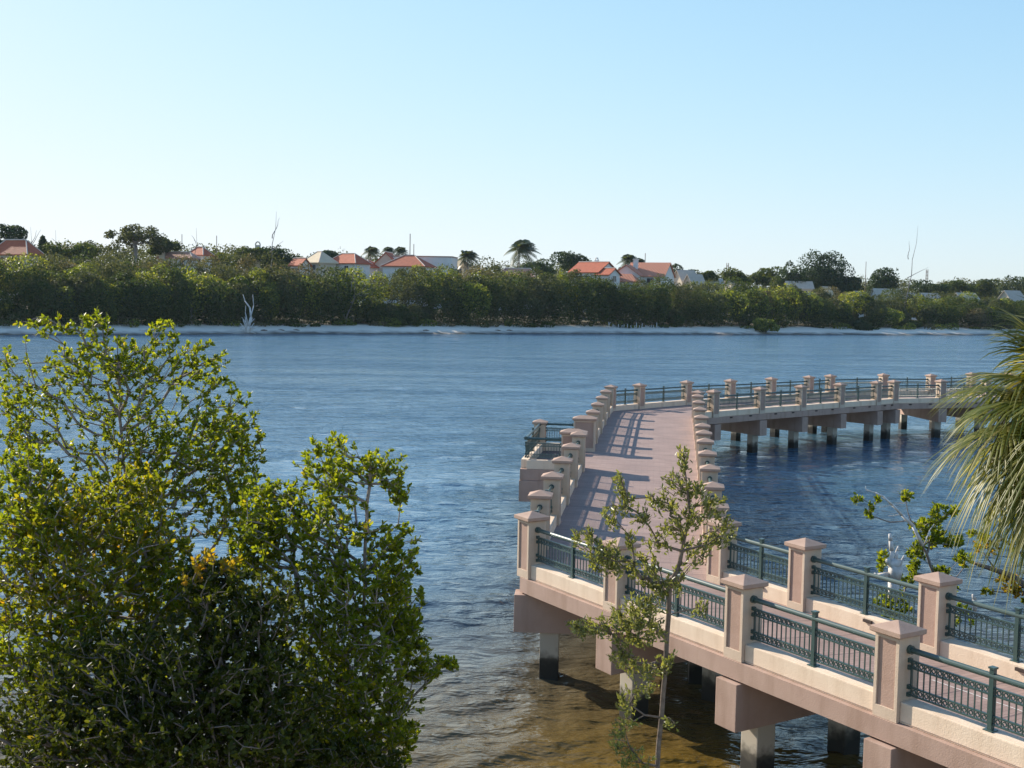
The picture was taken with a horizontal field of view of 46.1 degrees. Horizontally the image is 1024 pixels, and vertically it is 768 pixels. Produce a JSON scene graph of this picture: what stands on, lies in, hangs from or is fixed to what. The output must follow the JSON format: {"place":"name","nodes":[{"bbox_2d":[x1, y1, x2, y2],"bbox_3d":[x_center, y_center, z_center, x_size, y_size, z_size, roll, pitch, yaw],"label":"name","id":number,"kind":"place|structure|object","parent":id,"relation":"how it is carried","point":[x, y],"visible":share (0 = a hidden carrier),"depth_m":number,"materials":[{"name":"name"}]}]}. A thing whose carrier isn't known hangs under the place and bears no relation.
{"place":"outdoors","nodes":[
{"label":"outdoors","id":0,"kind":"place"},
{"bbox_2d":[0,334,1023,767],"bbox_3d":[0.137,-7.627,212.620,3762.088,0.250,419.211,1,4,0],"label":"water","id":1,"kind":"structure","parent":0,"point":[452,416],"depth_m":55.48,"materials":[{"name":"blue liquid"}]},
{"bbox_2d":[0,441,226,728],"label":"mangrove tree","id":2,"kind":"object","parent":1,"relation":"in","point":[43,524],"visible":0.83,"depth_m":13.55,"materials":[{"name":"green plant"}]},
{"bbox_2d":[0,307,267,702],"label":"mangrove tree","id":3,"kind":"object","parent":1,"relation":"in","point":[212,483],"visible":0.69,"depth_m":16.83,"materials":[{"name":"green plant"}]},
{"bbox_2d":[0,547,344,767],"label":"mangrove tree","id":4,"kind":"object","parent":1,"relation":"in","point":[236,714],"visible":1,"depth_m":12.14,"materials":[{"name":"green plant"}]},
{"bbox_2d":[246,734,407,767],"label":"mangrove tree","id":5,"kind":"object","parent":1,"relation":"in","point":[348,756],"visible":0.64,"depth_m":12.75,"materials":[{"name":"green plant"}]},
{"bbox_2d":[225,430,459,764],"bbox_3d":[-2.031,3.869,13.981,2.821,6.661,2.243,1,4,0],"label":"mangrove tree","id":6,"kind":"object","parent":1,"relation":"in","point":[264,532],"visible":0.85,"depth_m":13.88,"materials":[{"name":"green plant"}]},
{"bbox_2d":[514,589,701,683],"bbox_3d":[2.333,6.616,25.422,4.628,4.355,0.500,1,4,4],"label":"pile bent","id":7,"kind":"object","parent":1,"relation":"in","point":[545,620],"visible":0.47,"depth_m":25.18,"materials":[{"name":"paint"}]},
{"bbox_2d":[564,444,737,767],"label":"sapling","id":8,"kind":"object","parent":1,"relation":"on","point":[635,620],"visible":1,"depth_m":12.39,"materials":[{"name":"green plant"}]},
{"bbox_2d":[596,629,722,719],"bbox_3d":[3.207,6.758,23.713,3.562,4.355,0.500,-2,5,-32],"label":"pile bent","id":9,"kind":"object","parent":1,"relation":"in","point":[607,666],"visible":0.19,"depth_m":22.90,"materials":[{"name":"paint"}]},
{"bbox_2d":[720,420,766,452],"bbox_3d":[11.429,3.862,65.024,0.500,4.355,5.761,-2,5,-34],"label":"pile bent","id":10,"kind":"object","parent":1,"relation":"in","point":[753,430],"visible":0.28,"depth_m":63.04,"materials":[{"name":"paint"}]},
{"bbox_2d":[731,417,807,447],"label":"pile bent","id":11,"kind":"object","parent":1,"relation":"in","point":[793,426],"visible":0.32,"depth_m":65.17,"materials":[{"name":"paint"}]},
{"bbox_2d":[715,675,859,767],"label":"pile bent","id":12,"kind":"object","parent":1,"relation":"in","point":[753,716],"visible":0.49,"depth_m":19.99,"materials":[{"name":"paint"}]},
{"bbox_2d":[770,413,846,444],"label":"pile bent","id":13,"kind":"object","parent":1,"relation":"in","point":[832,423],"visible":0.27,"depth_m":67.37,"materials":[{"name":"paint"}]},
{"bbox_2d":[807,411,882,440],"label":"pile bent","id":14,"kind":"object","parent":1,"relation":"in","point":[869,420],"visible":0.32,"depth_m":69.51,"materials":[{"name":"paint"}]},
{"bbox_2d":[821,409,899,438],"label":"pile bent","id":15,"kind":"object","parent":1,"relation":"in","point":[891,416],"visible":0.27,"depth_m":70.44,"materials":[{"name":"paint"}]},
{"bbox_2d":[863,736,947,767],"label":"pile bent","id":16,"kind":"object","parent":1,"relation":"in","point":[878,753],"visible":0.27,"depth_m":17.08,"materials":[{"name":"paint"}]},
{"bbox_2d":[850,489,974,627],"bbox_3d":[8.935,4.473,26.494,3.094,4.321,1.083,0,4,-18],"label":"mangrove bush","id":17,"kind":"object","parent":1,"relation":"in","point":[934,538],"visible":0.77,"depth_m":26.48,"materials":[{"name":"green plant"}]},
{"bbox_2d":[874,533,904,602],"bbox_3d":[8.139,3.966,25.908,0.633,1.495,0.326,0,4,-16],"label":"driftwood","id":18,"kind":"object","parent":17,"relation":"on","point":[893,562],"visible":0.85,"depth_m":25.88,"materials":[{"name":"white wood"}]},
{"bbox_2d":[865,486,933,545],"bbox_3d":[8.427,2.876,26.171,1.535,1.299,0.080,1,4,0],"label":"dead branch","id":19,"kind":"object","parent":17,"relation":"attached to","point":[906,519],"visible":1,"depth_m":26.16,"materials":[{"name":"grey wood"}]},
{"bbox_2d":[898,408,946,437],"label":"pile bent","id":20,"kind":"object","parent":1,"relation":"in","point":[937,417],"visible":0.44,"depth_m":72.21,"materials":[{"name":"paint"}]},
{"bbox_2d":[929,408,991,431],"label":"pile bent","id":21,"kind":"object","parent":1,"relation":"in","point":[956,413],"visible":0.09,"depth_m":74.24,"materials":[{"name":"paint"}]},
{"bbox_2d":[916,295,1023,614],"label":"fan palm","id":22,"kind":"object","parent":1,"relation":"on","point":[1006,450],"visible":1,"depth_m":10.59,"materials":[{"name":"green plant"}]},
{"bbox_2d":[965,528,1023,603],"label":"mangrove bush","id":23,"kind":"object","parent":1,"relation":"in","point":[1016,591],"visible":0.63,"depth_m":24.71,"materials":[{"name":"green plant"}]},
{"bbox_2d":[974,553,1023,586],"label":"dead branch","id":24,"kind":"object","parent":23,"relation":"attached to","point":[987,567],"visible":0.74,"depth_m":24.30,"materials":[{"name":"grey wood"}]},
{"bbox_2d":[0,303,1023,334],"bbox_3d":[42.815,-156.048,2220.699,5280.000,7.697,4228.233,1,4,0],"label":"shore terrain","id":25,"kind":"structure","parent":0,"point":[363,327],"depth_m":257.09,"materials":[{"name":"beige sand"}]},
{"bbox_2d":[0,223,27,242],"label":"tree","id":26,"kind":"object","parent":25,"relation":"on","point":[13,232],"visible":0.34,"depth_m":247.03,"materials":[{"name":"green plant"}]},
{"bbox_2d":[0,239,43,299],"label":"house","id":27,"kind":"structure","parent":25,"relation":"on","point":[14,247],"depth_m":237.68,"materials":[{"name":"orange paint"}]},
{"bbox_2d":[38,241,100,260],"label":"tree","id":28,"kind":"object","parent":25,"relation":"on","point":[78,248],"visible":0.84,"depth_m":245.60,"materials":[{"name":"green plant"}]},
{"bbox_2d":[103,223,168,270],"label":"umbrella tree","id":29,"kind":"object","parent":25,"relation":"on","point":[127,233],"visible":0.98,"depth_m":258.00,"materials":[{"name":"green plant"}]},
{"bbox_2d":[146,237,180,255],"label":"tree","id":30,"kind":"object","parent":25,"relation":"on","point":[170,245],"visible":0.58,"depth_m":264.06,"materials":[{"name":"green plant"}]},
{"bbox_2d":[157,251,200,275],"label":"house","id":31,"kind":"structure","parent":25,"relation":"on","point":[170,254],"depth_m":266.02,"materials":[{"name":"white paint"}]},
{"bbox_2d":[190,246,213,273],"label":"house","id":32,"kind":"structure","parent":25,"relation":"on","point":[201,252],"depth_m":273.15,"materials":[{"name":"orange paint"}]},
{"bbox_2d":[233,246,267,265],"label":"tree","id":33,"kind":"object","parent":25,"relation":"on","point":[243,250],"visible":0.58,"depth_m":280.12,"materials":[{"name":"green plant"}]},
{"bbox_2d":[260,244,301,269],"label":"tree","id":34,"kind":"object","parent":25,"relation":"on","point":[286,255],"visible":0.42,"depth_m":284.81,"materials":[{"name":"green plant"}]},
{"bbox_2d":[307,251,338,277],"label":"house","id":35,"kind":"structure","parent":25,"relation":"on","point":[318,258],"depth_m":294.58,"materials":[{"name":"beige paint"}]},
{"bbox_2d":[333,253,372,302],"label":"house","id":36,"kind":"structure","parent":25,"relation":"on","point":[347,260],"depth_m":296.52,"materials":[{"name":"white paint"}]},
{"bbox_2d":[366,251,457,307],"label":"house","id":37,"kind":"structure","parent":25,"relation":"on","point":[387,263],"depth_m":301.17,"materials":[{"name":"white paint"}]},
{"bbox_2d":[457,250,480,275],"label":"coconut palm","id":38,"kind":"object","parent":25,"relation":"on","point":[469,256],"visible":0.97,"depth_m":315.21,"materials":[{"name":"plant"}]},
{"bbox_2d":[0,248,1023,329],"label":"shoreline thicket","id":39,"kind":"object","parent":25,"relation":"on","point":[124,295],"visible":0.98,"depth_m":254.99,"materials":[{"name":"green plant"}]},
{"bbox_2d":[504,239,541,267],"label":"coconut palm","id":40,"kind":"object","parent":25,"relation":"on","point":[523,247],"visible":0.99,"depth_m":311.74,"materials":[{"name":"green plant"}]},
{"bbox_2d":[28,238,1023,301],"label":"distant woods","id":41,"kind":"object","parent":25,"relation":"on","point":[106,250],"visible":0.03,"depth_m":330.20,"materials":[{"name":"green plant"}]},
{"bbox_2d":[517,258,556,275],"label":"tree","id":42,"kind":"object","parent":25,"relation":"on","point":[543,266],"visible":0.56,"depth_m":322.58,"materials":[{"name":"green plant"}]},
{"bbox_2d":[549,251,589,271],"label":"tree","id":43,"kind":"object","parent":25,"relation":"on","point":[566,260],"visible":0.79,"depth_m":330.90,"materials":[{"name":"green plant"}]},
{"bbox_2d":[567,257,621,287],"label":"house","id":44,"kind":"structure","parent":25,"relation":"on","point":[605,269],"depth_m":315.18,"materials":[{"name":"white paint"}]},
{"bbox_2d":[618,259,675,292],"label":"house","id":45,"kind":"structure","parent":25,"relation":"on","point":[635,269],"depth_m":323.15,"materials":[{"name":"white paint"}]},
{"bbox_2d":[721,266,750,283],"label":"tree","id":46,"kind":"object","parent":25,"relation":"on","point":[730,273],"visible":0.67,"depth_m":337.20,"materials":[{"name":"green plant"}]},
{"bbox_2d":[749,266,782,286],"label":"tree","id":47,"kind":"object","parent":25,"relation":"on","point":[763,276],"visible":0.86,"depth_m":366.49,"materials":[{"name":"green plant"}]},
{"bbox_2d":[752,318,779,332],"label":"bush","id":48,"kind":"object","parent":25,"relation":"on","point":[765,325],"visible":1,"depth_m":280.90,"materials":[{"name":"green plant"}]},
{"bbox_2d":[777,260,807,283],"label":"tree","id":49,"kind":"object","parent":25,"relation":"on","point":[792,275],"visible":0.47,"depth_m":354.09,"materials":[{"name":"green plant"}]},
{"bbox_2d":[784,281,814,292],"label":"house","id":50,"kind":"structure","parent":25,"relation":"on","point":[806,286],"depth_m":350.99,"materials":[{"name":"beige paint"}]},
{"bbox_2d":[796,249,855,294],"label":"tree","id":51,"kind":"object","parent":25,"relation":"on","point":[819,275],"visible":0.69,"depth_m":358.42,"materials":[{"name":"green plant"}]},
{"bbox_2d":[866,267,899,295],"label":"tree","id":52,"kind":"object","parent":25,"relation":"on","point":[886,281],"visible":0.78,"depth_m":370.76,"materials":[{"name":"green plant"}]},
{"bbox_2d":[909,279,951,294],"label":"tree","id":53,"kind":"object","parent":25,"relation":"on","point":[926,288],"visible":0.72,"depth_m":379.36,"materials":[{"name":"green plant"}]},
{"bbox_2d":[944,279,977,292],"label":"tree","id":54,"kind":"object","parent":25,"relation":"on","point":[958,286],"visible":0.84,"depth_m":393.43,"materials":[{"name":"green plant"}]},
{"bbox_2d":[959,304,993,328],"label":"bush","id":55,"kind":"object","parent":25,"relation":"on","point":[982,318],"visible":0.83,"depth_m":320.62,"materials":[{"name":"green plant"}]},
{"bbox_2d":[976,278,1000,299],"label":"tree","id":56,"kind":"object","parent":25,"relation":"on","point":[985,287],"visible":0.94,"depth_m":407.75,"materials":[{"name":"green plant"}]},
{"bbox_2d":[995,275,1023,296],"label":"tree","id":57,"kind":"object","parent":25,"relation":"on","point":[1010,286],"visible":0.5,"depth_m":422.31,"materials":[{"name":"green plant"}]},
{"bbox_2d":[998,290,1023,301],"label":"house","id":58,"kind":"structure","parent":25,"relation":"on","point":[1012,295],"depth_m":360.31,"materials":[{"name":"beige paint"}]},
{"bbox_2d":[0,0,1023,292],"label":"sky","id":59,"kind":"structure","parent":0,"point":[750,136],"materials":[{"name":"blue"}]},
{"bbox_3d":[4.966,5.163,45.784,4.917,4.355,0.500,2,4,8],"label":"pile bent","id":60,"kind":"object","parent":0,"visible":0},
{"bbox_2d":[519,394,1023,767],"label":"boardwalk","id":61,"kind":"structure","parent":60,"relation":"on","point":[637,449],"depth_m":27.16,"materials":[{"name":"concrete"}]},
{"bbox_2d":[514,511,549,578],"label":"pillar","id":62,"kind":"structure","parent":61,"relation":"on","point":[529,522],"depth_m":25.15,"materials":[{"name":"beige paint"}]},
{"bbox_2d":[521,423,542,467],"bbox_3d":[0.753,2.146,43.510,0.300,1.155,4.562,2,4,7],"label":"railing","id":63,"kind":"object","parent":61,"relation":"on","point":[538,449],"visible":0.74,"depth_m":43.24,"materials":[{"name":"metal"}]},
{"bbox_2d":[528,490,552,549],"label":"pillar","id":64,"kind":"structure","parent":61,"relation":"on","point":[543,498],"depth_m":27.83,"materials":[{"name":"beige paint"}]},
{"bbox_2d":[526,437,560,469],"bbox_3d":[1.094,2.358,41.126,1.180,1.095,0.300,2,4,7],"label":"railing","id":65,"kind":"object","parent":61,"relation":"on","point":[539,464],"visible":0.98,"depth_m":41.06,"materials":[{"name":"beige paint"}]},
{"bbox_2d":[541,471,563,525],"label":"pillar","id":66,"kind":"structure","parent":61,"relation":"on","point":[555,479],"depth_m":30.83,"materials":[{"name":"beige paint"}]},
{"bbox_2d":[545,423,573,450],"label":"railing","id":67,"kind":"object","parent":61,"relation":"on","point":[554,430],"visible":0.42,"depth_m":45.83,"materials":[{"name":"metal"}]},
{"bbox_2d":[552,456,572,505],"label":"pillar","id":68,"kind":"structure","parent":61,"relation":"on","point":[564,462],"depth_m":33.83,"materials":[{"name":"beige paint"}]},
{"bbox_2d":[531,527,603,606],"bbox_3d":[1.219,3.590,24.028,0.300,1.155,2.650,-2,5,-32],"label":"railing","id":69,"kind":"object","parent":61,"relation":"on","point":[576,586],"visible":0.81,"depth_m":24.11,"materials":[{"name":"beige paint"}]},
{"bbox_2d":[562,443,580,487],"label":"pillar","id":70,"kind":"structure","parent":61,"relation":"on","point":[572,448],"depth_m":36.99,"materials":[{"name":"beige paint"}]},
{"bbox_2d":[560,428,587,455],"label":"pillar","id":71,"kind":"structure","parent":61,"relation":"on","point":[566,438],"depth_m":40.96,"materials":[{"name":"beige paint"}]},
{"bbox_2d":[570,431,587,471],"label":"pillar","id":72,"kind":"structure","parent":61,"relation":"on","point":[580,436],"depth_m":40.29,"materials":[{"name":"beige paint"}]},
{"bbox_2d":[572,415,597,451],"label":"pillar","id":73,"kind":"structure","parent":61,"relation":"on","point":[586,422],"depth_m":45.63,"materials":[{"name":"beige paint"}]},
{"bbox_2d":[602,537,640,611],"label":"pillar","id":74,"kind":"structure","parent":61,"relation":"on","point":[614,590],"depth_m":22.56,"materials":[{"name":"beige paint"}]},
{"bbox_2d":[616,388,638,410],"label":"railing","id":75,"kind":"object","parent":61,"relation":"on","point":[624,406],"visible":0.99,"depth_m":63.00,"materials":[{"name":"metal"}]},
{"bbox_2d":[632,383,646,408],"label":"pillar","id":76,"kind":"structure","parent":61,"relation":"on","point":[640,395],"depth_m":63.64,"materials":[{"name":"beige paint"}]},
{"bbox_2d":[645,386,685,407],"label":"railing","id":77,"kind":"object","parent":61,"relation":"on","point":[663,403],"visible":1,"depth_m":65.20,"materials":[{"name":"metal"}]},
{"bbox_2d":[620,555,724,653],"bbox_3d":[2.920,3.822,21.286,0.300,1.155,2.960,-2,5,-32],"label":"railing","id":78,"kind":"object","parent":61,"relation":"on","point":[698,631],"visible":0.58,"depth_m":20.87,"materials":[{"name":"teal paint"}]},
{"bbox_2d":[680,380,693,404],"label":"pillar","id":79,"kind":"structure","parent":61,"relation":"on","point":[687,384],"depth_m":66.47,"materials":[{"name":"beige paint"}]},
{"bbox_2d":[697,438,713,479],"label":"pillar","id":80,"kind":"structure","parent":61,"relation":"on","point":[703,443],"depth_m":38.93,"materials":[{"name":"beige paint"}]},
{"bbox_2d":[698,450,716,495],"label":"pillar","id":81,"kind":"structure","parent":61,"relation":"on","point":[707,455],"depth_m":35.87,"materials":[{"name":"beige paint"}]},
{"bbox_2d":[699,464,719,513],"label":"pillar","id":82,"kind":"structure","parent":61,"relation":"on","point":[708,470],"depth_m":32.73,"materials":[{"name":"beige paint"}]},
{"bbox_2d":[702,482,724,533],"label":"pillar","id":83,"kind":"structure","parent":61,"relation":"on","point":[716,488],"depth_m":29.57,"materials":[{"name":"beige paint"}]},
{"bbox_2d":[706,389,721,417],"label":"pillar","id":84,"kind":"structure","parent":61,"relation":"on","point":[715,400],"depth_m":60.01,"materials":[{"name":"beige paint"}]},
{"bbox_2d":[704,517,741,584],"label":"pillar","id":85,"kind":"structure","parent":61,"relation":"on","point":[717,563],"depth_m":24.90,"materials":[{"name":"beige paint"}]},
{"bbox_2d":[719,393,758,416],"bbox_3d":[11.480,1.019,61.428,3.349,1.155,0.300,-3,6,-41],"label":"railing","id":86,"kind":"object","parent":61,"relation":"on","point":[736,412],"visible":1,"depth_m":61.40,"materials":[{"name":"beige paint"}]},
{"bbox_2d":[720,574,768,662],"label":"pillar","id":87,"kind":"structure","parent":61,"relation":"on","point":[741,590],"depth_m":19.68,"materials":[{"name":"beige paint"}]},
{"bbox_2d":[735,382,769,402],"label":"railing","id":88,"kind":"object","parent":61,"relation":"on","point":[750,388],"visible":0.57,"depth_m":69.48,"materials":[{"name":"metal"}]},
{"bbox_2d":[723,533,788,605],"bbox_3d":[4.955,3.658,24.009,0.340,1.155,1.975,-1,5,-30],"label":"railing","id":89,"kind":"object","parent":61,"relation":"on","point":[774,592],"visible":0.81,"depth_m":23.94,"materials":[{"name":"teal metal"}]},
{"bbox_2d":[752,387,767,413],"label":"pillar","id":90,"kind":"structure","parent":61,"relation":"on","point":[761,397],"depth_m":62.51,"materials":[{"name":"beige paint"}]},
{"bbox_2d":[765,390,799,412],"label":"railing","id":91,"kind":"object","parent":61,"relation":"on","point":[780,408],"visible":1,"depth_m":63.71,"materials":[{"name":"beige paint"}]},
{"bbox_2d":[794,384,808,410],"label":"pillar","id":92,"kind":"structure","parent":61,"relation":"on","point":[802,395],"depth_m":64.61,"materials":[{"name":"beige paint"}]},
{"bbox_2d":[784,538,826,611],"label":"pillar","id":93,"kind":"structure","parent":61,"relation":"on","point":[802,551],"depth_m":22.82,"materials":[{"name":"beige paint"}]},
{"bbox_2d":[745,595,874,711],"bbox_3d":[4.644,4.058,18.506,0.300,1.155,2.738,-2,5,-32],"label":"railing","id":94,"kind":"object","parent":61,"relation":"on","point":[812,673],"visible":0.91,"depth_m":18.45,"materials":[{"name":"green metal"}]},
{"bbox_2d":[806,388,838,409],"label":"railing","id":95,"kind":"object","parent":61,"relation":"on","point":[820,405],"visible":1,"depth_m":65.91,"materials":[{"name":"beige paint"}]},
{"bbox_2d":[833,382,846,407],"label":"pillar","id":96,"kind":"structure","parent":61,"relation":"on","point":[840,386],"depth_m":66.83,"materials":[{"name":"beige paint"}]},
{"bbox_2d":[835,377,880,395],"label":"railing","id":97,"kind":"object","parent":61,"relation":"on","point":[857,383],"visible":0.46,"depth_m":75.45,"materials":[{"name":"metal"}]},
{"bbox_2d":[845,386,875,406],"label":"railing","id":98,"kind":"object","parent":61,"relation":"on","point":[858,402],"visible":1,"depth_m":68.07,"materials":[{"name":"beige paint"}]},
{"bbox_2d":[806,556,918,634],"bbox_3d":[6.346,3.859,21.625,0.340,1.155,2.700,-1,5,-30],"label":"railing","id":99,"kind":"object","parent":61,"relation":"on","point":[864,619],"visible":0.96,"depth_m":21.75,"materials":[{"name":"teal metal"}]},
{"bbox_2d":[870,381,883,404],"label":"pillar","id":100,"kind":"structure","parent":61,"relation":"on","point":[878,391],"depth_m":68.97,"materials":[{"name":"beige paint"}]},
{"bbox_2d":[887,380,900,403],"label":"pillar","id":101,"kind":"structure","parent":61,"relation":"on","point":[894,392],"depth_m":70.08,"materials":[{"name":"beige paint"}]},
{"bbox_2d":[869,620,926,722],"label":"pillar","id":102,"kind":"structure","parent":61,"relation":"on","point":[894,639],"depth_m":17.00,"materials":[{"name":"beige paint"}]},
{"bbox_2d":[888,377,927,394],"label":"railing","id":103,"kind":"object","parent":61,"relation":"on","point":[906,382],"visible":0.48,"depth_m":76.65,"materials":[{"name":"metal"}]},
{"bbox_2d":[899,383,938,403],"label":"railing","id":104,"kind":"object","parent":61,"relation":"on","point":[914,400],"visible":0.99,"depth_m":70.80,"materials":[{"name":"beige paint"}]},
{"bbox_2d":[914,572,962,654],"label":"pillar","id":105,"kind":"structure","parent":61,"relation":"on","point":[932,614],"depth_m":20.12,"materials":[{"name":"beige paint"}]},
{"bbox_2d":[900,645,1023,767],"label":"railing","id":106,"kind":"object","parent":61,"relation":"on","point":[988,739],"visible":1,"depth_m":16.08,"materials":[{"name":"green metal"}]},
{"bbox_2d":[946,383,983,402],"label":"railing","id":107,"kind":"object","parent":61,"relation":"on","point":[973,400],"visible":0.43,"depth_m":71.95,"materials":[{"name":"metal"}]},
{"bbox_2d":[939,592,1023,682],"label":"railing","id":108,"kind":"object","parent":61,"relation":"on","point":[975,656],"visible":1,"depth_m":19.38,"materials":[{"name":"beige paint"}]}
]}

